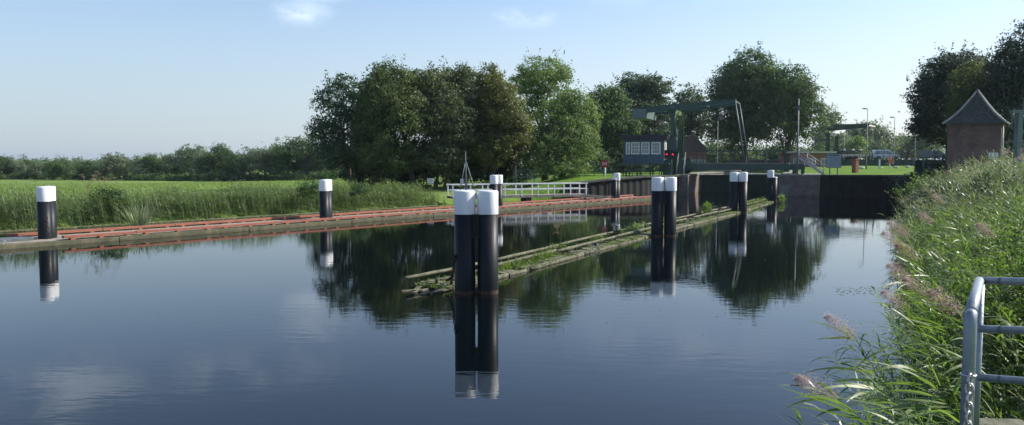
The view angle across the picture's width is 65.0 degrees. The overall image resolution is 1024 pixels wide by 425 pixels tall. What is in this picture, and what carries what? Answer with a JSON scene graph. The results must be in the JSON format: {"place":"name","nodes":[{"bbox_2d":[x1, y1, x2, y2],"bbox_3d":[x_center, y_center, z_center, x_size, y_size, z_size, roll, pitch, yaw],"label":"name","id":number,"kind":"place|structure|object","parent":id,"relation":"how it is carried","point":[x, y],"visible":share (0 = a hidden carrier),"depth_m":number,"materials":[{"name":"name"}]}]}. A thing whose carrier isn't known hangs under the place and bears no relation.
{"place":"outdoors","nodes":[
{"label":"outdoors","id":0,"kind":"place"},
{"bbox_2d":[0,192,938,424],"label":"canal water","id":1,"kind":"structure","parent":0,"point":[330,324],"depth_m":17.42,"materials":[{"name":"blue liquid"}]},
{"bbox_2d":[36,185,56,238],"bbox_3d":[-19.843,0.816,34.328,0.560,3.945,1.181,-1,4,-15],"label":"mooring dolphin","id":2,"kind":"object","parent":1,"relation":"in","point":[46,200],"visible":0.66,"depth_m":33.80,"materials":[{"name":"white paint"}]},
{"bbox_2d":[0,205,437,232],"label":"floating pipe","id":3,"kind":"object","parent":1,"relation":"on","point":[209,219],"visible":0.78,"depth_m":47.16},
{"bbox_2d":[0,194,650,249],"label":"floating jetty","id":4,"kind":"object","parent":1,"relation":"on","point":[18,240],"visible":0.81,"depth_m":41.22,"materials":[{"name":"brown wood"}]},
{"bbox_2d":[446,182,587,202],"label":"railing","id":5,"kind":"object","parent":4,"relation":"attached to","point":[525,197],"visible":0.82,"depth_m":65.94,"materials":[{"name":"white metal"}]},
{"bbox_2d":[319,179,331,217],"bbox_3d":[-10.510,0.074,45.404,0.560,3.945,1.181,0,4,2],"label":"mooring dolphin","id":6,"kind":"object","parent":1,"relation":"in","point":[325,198],"visible":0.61,"depth_m":44.84,"materials":[{"name":"white paint"}]},
{"bbox_2d":[454,189,497,294],"bbox_3d":[-0.946,1.508,21.348,1.167,4.275,0.566,0,4,0],"label":"mooring dolphin","id":7,"kind":"object","parent":1,"relation":"in","point":[470,225],"visible":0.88,"depth_m":21.08,"materials":[{"name":"white paint"}]},
{"bbox_2d":[490,174,502,205],"bbox_3d":[-1.107,-0.724,56.876,0.560,3.945,1.181,2,5,33],"label":"mooring dolphin","id":8,"kind":"object","parent":1,"relation":"in","point":[496,182],"visible":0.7,"depth_m":56.76,"materials":[{"name":"white paint"}]},
{"bbox_2d":[400,199,773,294],"bbox_3d":[9.311,0.535,43.917,1.724,0.560,51.357,2,4,27],"label":"floating boom","id":9,"kind":"object","parent":1,"relation":"on","point":[514,271],"visible":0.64,"depth_m":29.83,"materials":[{"name":"wood"}]},
{"bbox_2d":[411,201,771,288],"bbox_3d":[9.419,0.513,43.940,1.774,0.154,50.227,2,4,27],"label":"moss and grass","id":10,"kind":"object","parent":9,"relation":"on","point":[610,243],"visible":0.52,"depth_m":32.69,"materials":[{"name":"green plant"}]},
{"bbox_2d":[651,176,676,236],"bbox_3d":[7.003,0.467,37.113,1.167,4.275,0.566,0,4,-3],"label":"mooring dolphin","id":11,"kind":"object","parent":1,"relation":"in","point":[663,191],"visible":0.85,"depth_m":36.84,"materials":[{"name":"white paint"}]},
{"bbox_2d":[729,172,747,212],"bbox_3d":[15.108,-0.598,53.679,1.167,4.275,0.566,0,4,4],"label":"mooring dolphin","id":12,"kind":"object","parent":1,"relation":"in","point":[736,186],"visible":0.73,"depth_m":53.41,"materials":[{"name":"white paint"}]},
{"bbox_2d":[767,170,777,200],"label":"mooring dolphin","id":13,"kind":"object","parent":1,"relation":"in","point":[771,187],"visible":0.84,"depth_m":68.77,"materials":[{"name":"white paint"}]},
{"bbox_2d":[0,160,1023,424],"bbox_3d":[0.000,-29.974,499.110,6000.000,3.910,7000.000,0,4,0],"label":"ground","id":14,"kind":"structure","parent":0,"point":[842,170],"depth_m":72.38,"materials":[{"name":"green plant"}]},
{"bbox_2d":[51,161,78,179],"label":"willow tree","id":15,"kind":"object","parent":14,"relation":"on","point":[65,171],"visible":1,"depth_m":177.89,"materials":[{"name":"green plant"}]},
{"bbox_2d":[89,185,130,221],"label":"round shrub","id":16,"kind":"object","parent":14,"relation":"on","point":[117,192],"visible":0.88,"depth_m":43.89,"materials":[{"name":"green plant"}]},
{"bbox_2d":[91,152,132,176],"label":"willow tree","id":17,"kind":"object","parent":14,"relation":"on","point":[117,161],"visible":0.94,"depth_m":179.33,"materials":[{"name":"green plant"}]},
{"bbox_2d":[124,156,154,179],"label":"willow tree","id":18,"kind":"object","parent":14,"relation":"on","point":[136,164],"visible":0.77,"depth_m":178.04,"materials":[{"name":"green plant"}]},
{"bbox_2d":[118,201,162,225],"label":"iris clump","id":19,"kind":"object","parent":14,"relation":"on","point":[140,221],"visible":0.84,"depth_m":40.45,"materials":[{"name":"green plant"}]},
{"bbox_2d":[138,152,163,177],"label":"willow tree","id":20,"kind":"object","parent":14,"relation":"on","point":[150,163],"visible":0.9,"depth_m":178.67,"materials":[{"name":"green plant"}]},
{"bbox_2d":[4,154,325,174],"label":"wood","id":21,"kind":"object","parent":14,"relation":"on","point":[60,159],"visible":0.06,"depth_m":240.18,"materials":[{"name":"green plant"}]},
{"bbox_2d":[0,166,338,180],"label":"undergrowth","id":22,"kind":"object","parent":14,"relation":"on","point":[319,175],"visible":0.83,"depth_m":167.61,"materials":[{"name":"green plant"}]},
{"bbox_2d":[153,143,207,175],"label":"willow tree","id":23,"kind":"object","parent":14,"relation":"on","point":[183,165],"visible":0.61,"depth_m":177.36,"materials":[{"name":"green plant"}]},
{"bbox_2d":[185,152,217,180],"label":"willow tree","id":24,"kind":"object","parent":14,"relation":"on","point":[195,162],"visible":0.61,"depth_m":169.65,"materials":[{"name":"green plant"}]},
{"bbox_2d":[193,141,237,180],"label":"willow tree","id":25,"kind":"object","parent":14,"relation":"on","point":[220,151],"visible":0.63,"depth_m":168.65,"materials":[{"name":"green plant"}]},
{"bbox_2d":[0,176,445,230],"bbox_3d":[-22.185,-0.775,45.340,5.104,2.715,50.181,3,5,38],"label":"reed bed","id":26,"kind":"object","parent":14,"relation":"on","point":[206,200],"visible":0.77,"depth_m":48.85,"materials":[{"name":"green plant"}]},
{"bbox_2d":[214,152,247,180],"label":"willow tree","id":27,"kind":"object","parent":14,"relation":"on","point":[226,168],"visible":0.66,"depth_m":163.68,"materials":[{"name":"green plant"}]},
{"bbox_2d":[0,177,480,204],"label":"meadow grass","id":28,"kind":"structure","parent":14,"relation":"on","point":[128,185],"depth_m":102.61,"materials":[{"name":"green plant"}]},
{"bbox_2d":[223,144,261,179],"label":"willow tree","id":29,"kind":"object","parent":14,"relation":"on","point":[242,166],"visible":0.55,"depth_m":162.62,"materials":[{"name":"green plant"}]},
{"bbox_2d":[242,142,280,180],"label":"willow tree","id":30,"kind":"object","parent":14,"relation":"on","point":[262,159],"visible":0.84,"depth_m":159.17,"materials":[{"name":"green plant"}]},
{"bbox_2d":[267,137,318,174],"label":"willow tree","id":31,"kind":"object","parent":14,"relation":"on","point":[292,161],"visible":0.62,"depth_m":157.21,"materials":[{"name":"green plant"}]},
{"bbox_2d":[279,134,322,179],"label":"willow tree","id":32,"kind":"object","parent":14,"relation":"on","point":[304,140],"visible":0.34,"depth_m":157.42,"materials":[{"name":"green plant"}]},
{"bbox_2d":[293,177,318,212],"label":"round shrub","id":33,"kind":"object","parent":14,"relation":"on","point":[308,188],"visible":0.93,"depth_m":52.42,"materials":[{"name":"green plant"}]},
{"bbox_2d":[302,70,360,184],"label":"bluish tree","id":34,"kind":"object","parent":14,"relation":"on","point":[341,113],"visible":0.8,"depth_m":80.60,"materials":[{"name":"green plant"}]},
{"bbox_2d":[348,173,373,209],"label":"round shrub","id":35,"kind":"object","parent":14,"relation":"on","point":[361,188],"visible":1,"depth_m":54.73,"materials":[{"name":"green plant"}]},
{"bbox_2d":[344,67,397,186],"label":"broadleaf tree","id":36,"kind":"object","parent":14,"relation":"on","point":[354,141],"visible":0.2,"depth_m":79.00,"materials":[{"name":"green plant"}]},
{"bbox_2d":[347,53,439,189],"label":"broadleaf tree","id":37,"kind":"object","parent":14,"relation":"on","point":[391,147],"visible":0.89,"depth_m":76.06,"materials":[{"name":"green plant"}]},
{"bbox_2d":[329,138,535,187],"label":"undergrowth","id":38,"kind":"object","parent":14,"relation":"on","point":[506,173],"visible":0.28,"depth_m":83.35,"materials":[{"name":"green plant"}]},
{"bbox_2d":[406,55,480,189],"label":"broadleaf tree","id":39,"kind":"object","parent":14,"relation":"on","point":[437,146],"visible":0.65,"depth_m":76.26,"materials":[{"name":"green plant"}]},
{"bbox_2d":[438,60,492,189],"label":"grey leaved tree","id":40,"kind":"object","parent":14,"relation":"on","point":[465,74],"visible":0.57,"depth_m":77.13,"materials":[{"name":"green plant"}]},
{"bbox_2d":[463,61,536,176],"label":"rusty tree","id":41,"kind":"object","parent":14,"relation":"on","point":[506,124],"visible":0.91,"depth_m":76.97,"materials":[{"name":"green plant"}]},
{"bbox_2d":[506,47,575,180],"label":"light green tree","id":42,"kind":"object","parent":14,"relation":"on","point":[533,79],"visible":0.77,"depth_m":85.06,"materials":[{"name":"green plant"}]},
{"bbox_2d":[517,79,608,180],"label":"light green tree","id":43,"kind":"object","parent":14,"relation":"on","point":[558,140],"visible":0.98,"depth_m":79.11,"materials":[{"name":"green plant"}]},
{"bbox_2d":[566,179,607,199],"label":"sheet pile wall","id":44,"kind":"structure","parent":14,"relation":"on","point":[596,186],"depth_m":71.97,"materials":[{"name":"grey metal"}]},
{"bbox_2d":[585,80,646,171],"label":"broadleaf tree","id":45,"kind":"object","parent":14,"relation":"on","point":[615,121],"visible":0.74,"depth_m":104.58,"materials":[{"name":"green plant"}]},
{"bbox_2d":[569,145,662,172],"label":"undergrowth","id":46,"kind":"object","parent":14,"relation":"on","point":[611,161],"visible":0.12,"depth_m":102.75,"materials":[{"name":"green plant"}]},
{"bbox_2d":[603,176,645,197],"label":"sheet pile wall","id":47,"kind":"structure","parent":14,"relation":"on","point":[629,185],"depth_m":74.89,"materials":[{"name":"grey metal"}]},
{"bbox_2d":[617,133,669,175],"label":"control cabin","id":48,"kind":"object","parent":14,"relation":"on","point":[644,149],"visible":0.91,"depth_m":81.74,"materials":[{"name":"metal"}]},
{"bbox_2d":[612,68,686,169],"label":"pine tree","id":49,"kind":"object","parent":14,"relation":"on","point":[642,91],"visible":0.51,"depth_m":113.01,"materials":[{"name":"green plant"}]},
{"bbox_2d":[663,137,676,174],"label":"signal post","id":50,"kind":"object","parent":14,"relation":"on","point":[670,153],"visible":0.94,"depth_m":81.81,"materials":[{"name":"metal"}]},
{"bbox_2d":[679,174,698,194],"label":"concrete wall","id":51,"kind":"structure","parent":14,"relation":"on","point":[688,184],"depth_m":81.39,"materials":[{"name":"concrete"}]},
{"bbox_2d":[632,99,790,174],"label":"drawbridge","id":52,"kind":"object","parent":51,"relation":"on","point":[650,113],"visible":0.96,"depth_m":82.82,"materials":[{"name":"green paint"}]},
{"bbox_2d":[660,82,718,154],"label":"broadleaf tree","id":53,"kind":"object","parent":14,"relation":"on","point":[692,122],"visible":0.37,"depth_m":128.96,"materials":[{"name":"green plant"}]},
{"bbox_2d":[684,135,708,170],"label":"brick house","id":54,"kind":"structure","parent":14,"relation":"on","point":[693,144],"depth_m":121.53,"materials":[{"name":"brown tile"}]},
{"bbox_2d":[701,38,790,170],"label":"maple tree","id":55,"kind":"object","parent":14,"relation":"on","point":[744,87],"visible":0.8,"depth_m":119.53,"materials":[{"name":"green plant"}]},
{"bbox_2d":[703,139,863,172],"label":"undergrowth","id":56,"kind":"object","parent":14,"relation":"on","point":[725,156],"visible":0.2,"depth_m":151.38,"materials":[{"name":"green plant"}]},
{"bbox_2d":[750,59,834,172],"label":"maple tree","id":57,"kind":"object","parent":14,"relation":"on","point":[783,113],"visible":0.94,"depth_m":114.77,"materials":[{"name":"green plant"}]},
{"bbox_2d":[778,173,820,196],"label":"concrete wall","id":58,"kind":"structure","parent":14,"relation":"on","point":[801,185],"depth_m":77.12,"materials":[{"name":"concrete"}]},
{"bbox_2d":[700,173,780,192],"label":"lock gate","id":59,"kind":"structure","parent":58,"relation":"attached to","point":[756,182],"depth_m":88.70,"materials":[{"name":"metal"}]},
{"bbox_2d":[776,151,836,170],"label":"flat roofed building","id":60,"kind":"structure","parent":14,"relation":"on","point":[820,156],"depth_m":117.34,"materials":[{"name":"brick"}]},
{"bbox_2d":[783,372,860,424],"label":"plumed reed","id":61,"kind":"object","parent":14,"relation":"on","point":[795,379],"visible":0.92,"depth_m":5.59,"materials":[{"name":"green plant"}]},
{"bbox_2d":[782,387,867,424],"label":"plumed reed","id":62,"kind":"object","parent":14,"relation":"on","point":[843,405],"visible":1,"depth_m":5.02,"materials":[{"name":"green plant"}]},
{"bbox_2d":[806,102,854,148],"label":"willow tree","id":63,"kind":"object","parent":14,"relation":"on","point":[832,117],"visible":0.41,"depth_m":196.51,"materials":[{"name":"green plant"}]},
{"bbox_2d":[826,153,841,174],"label":"info board","id":64,"kind":"object","parent":14,"relation":"on","point":[833,160],"visible":1,"depth_m":77.31,"materials":[{"name":"metal"}]},
{"bbox_2d":[809,311,894,424],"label":"plumed reed","id":65,"kind":"object","parent":14,"relation":"on","point":[827,317],"visible":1,"depth_m":6.65,"materials":[{"name":"green plant"}]},
{"bbox_2d":[801,355,908,424],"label":"plumed reed","id":66,"kind":"object","parent":14,"relation":"on","point":[903,414],"visible":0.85,"depth_m":5.55,"materials":[{"name":"green plant"}]},
{"bbox_2d":[842,135,870,154],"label":"young tree","id":67,"kind":"object","parent":14,"relation":"on","point":[859,141],"visible":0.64,"depth_m":166.57,"materials":[{"name":"green plant"}]},
{"bbox_2d":[815,378,899,424],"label":"plumed reed","id":68,"kind":"object","parent":14,"relation":"on","point":[855,386],"visible":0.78,"depth_m":5.59,"materials":[{"name":"green plant"}]},
{"bbox_2d":[817,367,913,424],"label":"plumed reed","id":69,"kind":"object","parent":14,"relation":"on","point":[894,403],"visible":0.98,"depth_m":4.62,"materials":[{"name":"green plant"}]},
{"bbox_2d":[820,174,912,197],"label":"sheet pile wall","id":70,"kind":"structure","parent":14,"relation":"on","point":[870,186],"depth_m":75.20,"materials":[{"name":"brown metal"}]},
{"bbox_2d":[838,115,904,159],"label":"willow tree","id":71,"kind":"object","parent":14,"relation":"on","point":[884,139],"visible":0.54,"depth_m":210.19,"materials":[{"name":"green plant"}]},
{"bbox_2d":[819,124,929,165],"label":"drawbridge","id":72,"kind":"object","parent":14,"relation":"on","point":[872,161],"visible":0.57,"depth_m":139.24,"materials":[{"name":"metal"}]},
{"bbox_2d":[858,337,939,424],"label":"plumed reed","id":73,"kind":"object","parent":14,"relation":"on","point":[905,383],"visible":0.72,"depth_m":6.06,"materials":[{"name":"green plant"}]},
{"bbox_2d":[775,183,1023,424],"bbox_3d":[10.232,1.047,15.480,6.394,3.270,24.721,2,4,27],"label":"reed bed","id":74,"kind":"object","parent":14,"relation":"on","point":[930,332],"visible":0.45,"depth_m":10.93,"materials":[{"name":"green plant"}]},
{"bbox_2d":[895,276,960,396],"bbox_3d":[4.182,1.345,8.075,0.579,1.485,0.667,3,5,40],"label":"plumed reed","id":75,"kind":"object","parent":74,"relation":"on","point":[927,299],"visible":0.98,"depth_m":8.03,"materials":[{"name":"green plant"}]},
{"bbox_2d":[862,229,943,370],"bbox_3d":[4.481,1.018,9.024,0.999,1.729,0.512,-1,4,-17],"label":"plumed reed","id":76,"kind":"object","parent":14,"relation":"on","point":[889,238],"visible":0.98,"depth_m":9.04,"materials":[{"name":"green plant"}]},
{"bbox_2d":[877,287,945,424],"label":"plumed reed","id":77,"kind":"object","parent":14,"relation":"on","point":[882,292],"visible":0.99,"depth_m":7.67,"materials":[{"name":"green plant"}]},
{"bbox_2d":[863,385,959,424],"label":"plumed reed","id":78,"kind":"object","parent":14,"relation":"on","point":[927,413],"visible":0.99,"depth_m":4.23,"materials":[{"name":"green plant"}]},
{"bbox_2d":[877,262,948,404],"bbox_3d":[4.147,1.279,8.498,1.005,1.566,0.383,-2,4,-26],"label":"plumed reed","id":79,"kind":"object","parent":14,"relation":"on","point":[907,293],"visible":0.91,"depth_m":8.46,"materials":[{"name":"green plant"}]},
{"bbox_2d":[869,361,959,424],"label":"plumed reed","id":80,"kind":"object","parent":14,"relation":"on","point":[922,378],"visible":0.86,"depth_m":5.04,"materials":[{"name":"green plant"}]},
{"bbox_2d":[884,130,944,159],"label":"willow tree","id":81,"kind":"object","parent":14,"relation":"on","point":[909,144],"visible":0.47,"depth_m":221.28,"materials":[{"name":"green plant"}]},
{"bbox_2d":[884,220,946,354],"bbox_3d":[4.843,0.918,9.642,0.872,1.708,0.429,1,4,11],"label":"plumed reed","id":82,"kind":"object","parent":14,"relation":"on","point":[902,229],"visible":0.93,"depth_m":9.65,"materials":[{"name":"green plant"}]},
{"bbox_2d":[890,240,954,377],"bbox_3d":[4.661,1.085,9.118,0.833,1.673,0.543,0,4,0],"label":"plumed reed","id":83,"kind":"object","parent":14,"relation":"on","point":[907,259],"visible":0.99,"depth_m":9.06,"materials":[{"name":"green plant"}]},
{"bbox_2d":[892,168,956,212],"bbox_3d":[24.384,-1.077,47.022,2.907,3.123,5.201,4,5,44],"label":"willow shrub","id":84,"kind":"object","parent":14,"relation":"on","point":[914,186],"visible":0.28,"depth_m":46.33,"materials":[{"name":"green plant"}]},
{"bbox_2d":[914,151,945,177],"bbox_3d":[31.385,-3.493,60.259,1.989,2.325,1.900,0,4,6],"label":"open shelter","id":85,"kind":"object","parent":14,"relation":"on","point":[924,154],"visible":0.32,"depth_m":60.60,"materials":[{"name":"metal"}]},
{"bbox_2d":[903,167,965,212],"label":"willow shrub","id":86,"kind":"object","parent":14,"relation":"on","point":[920,195],"visible":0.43,"depth_m":35.84,"materials":[{"name":"green plant"}]},
{"bbox_2d":[898,39,1000,153],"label":"copper beech tree","id":87,"kind":"object","parent":14,"relation":"on","point":[928,100],"visible":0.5,"depth_m":71.49,"materials":[{"name":"green plant"}]},
{"bbox_2d":[877,146,1023,260],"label":"reed bed","id":88,"kind":"object","parent":14,"relation":"on","point":[918,208],"visible":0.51,"depth_m":29.87,"materials":[{"name":"green plant"}]},
{"bbox_2d":[878,335,1023,424],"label":"long grass","id":89,"kind":"structure","parent":14,"relation":"on","point":[987,409],"depth_m":8.45,"materials":[{"name":"green plant"}]},
{"bbox_2d":[884,139,1023,202],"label":"undergrowth","id":90,"kind":"object","parent":14,"relation":"on","point":[938,164],"visible":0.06,"depth_m":58.53,"materials":[{"name":"green plant"}]},
{"bbox_2d":[912,284,996,417],"bbox_3d":[3.291,1.135,6.044,0.728,1.214,0.470,-3,5,-42],"label":"plumed reed","id":91,"kind":"object","parent":14,"relation":"on","point":[953,326],"visible":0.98,"depth_m":6.03,"materials":[{"name":"green plant"}]},
{"bbox_2d":[927,213,1023,424],"bbox_3d":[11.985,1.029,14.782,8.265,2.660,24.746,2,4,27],"label":"bank weeds","id":92,"kind":"object","parent":14,"relation":"on","point":[1001,397],"visible":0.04,"depth_m":8.79,"materials":[{"name":"green plant"}]},
{"bbox_2d":[942,89,1009,180],"bbox_3d":[28.967,-4.672,50.173,3.462,6.008,3.462,3,5,34],"label":"brick hut","id":93,"kind":"object","parent":14,"relation":"on","point":[976,123],"visible":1,"depth_m":49.17,"materials":[{"name":"brick"}]},
{"bbox_2d":[938,48,1023,143],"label":"hornbeam tree","id":94,"kind":"object","parent":14,"relation":"on","point":[963,89],"visible":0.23,"depth_m":64.66,"materials":[{"name":"green plant"}]},
{"bbox_2d":[957,150,1023,209],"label":"willow shrub","id":95,"kind":"object","parent":14,"relation":"on","point":[991,169],"visible":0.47,"depth_m":30.60,"materials":[{"name":"green plant"}]},
{"bbox_2d":[960,277,1023,424],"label":"pipe railing","id":96,"kind":"object","parent":14,"relation":"on","point":[974,328],"visible":1,"depth_m":4.21,"materials":[{"name":"metal"}]},
{"bbox_2d":[959,372,976,424],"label":"chain","id":97,"kind":"object","parent":96,"relation":"hanging from","point":[969,384],"visible":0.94,"depth_m":3.23,"materials":[{"name":"silver metal"}]},
{"bbox_2d":[960,197,1023,264],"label":"bramble bush","id":98,"kind":"object","parent":14,"relation":"on","point":[1009,230],"visible":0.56,"depth_m":15.84,"materials":[{"name":"green plant"}]},
{"bbox_2d":[977,19,1023,150],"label":"broadleaf tree","id":99,"kind":"object","parent":14,"relation":"on","point":[1010,94],"visible":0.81,"depth_m":60.89,"materials":[{"name":"green plant"}]},
{"bbox_2d":[979,418,1023,424],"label":"wooden landing","id":100,"kind":"object","parent":14,"relation":"on","point":[991,421],"visible":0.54,"depth_m":5.01,"materials":[{"name":"grey wood"}]},
{"bbox_2d":[1010,98,1023,179],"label":"steel gantry","id":101,"kind":"object","parent":14,"relation":"on","point":[1018,132],"visible":0.73,"depth_m":37.75,"materials":[{"name":"grey metal"}]},
{"bbox_2d":[0,0,1023,159],"label":"sky","id":102,"kind":"structure","parent":0,"point":[88,79],"materials":[{"name":"blue"}]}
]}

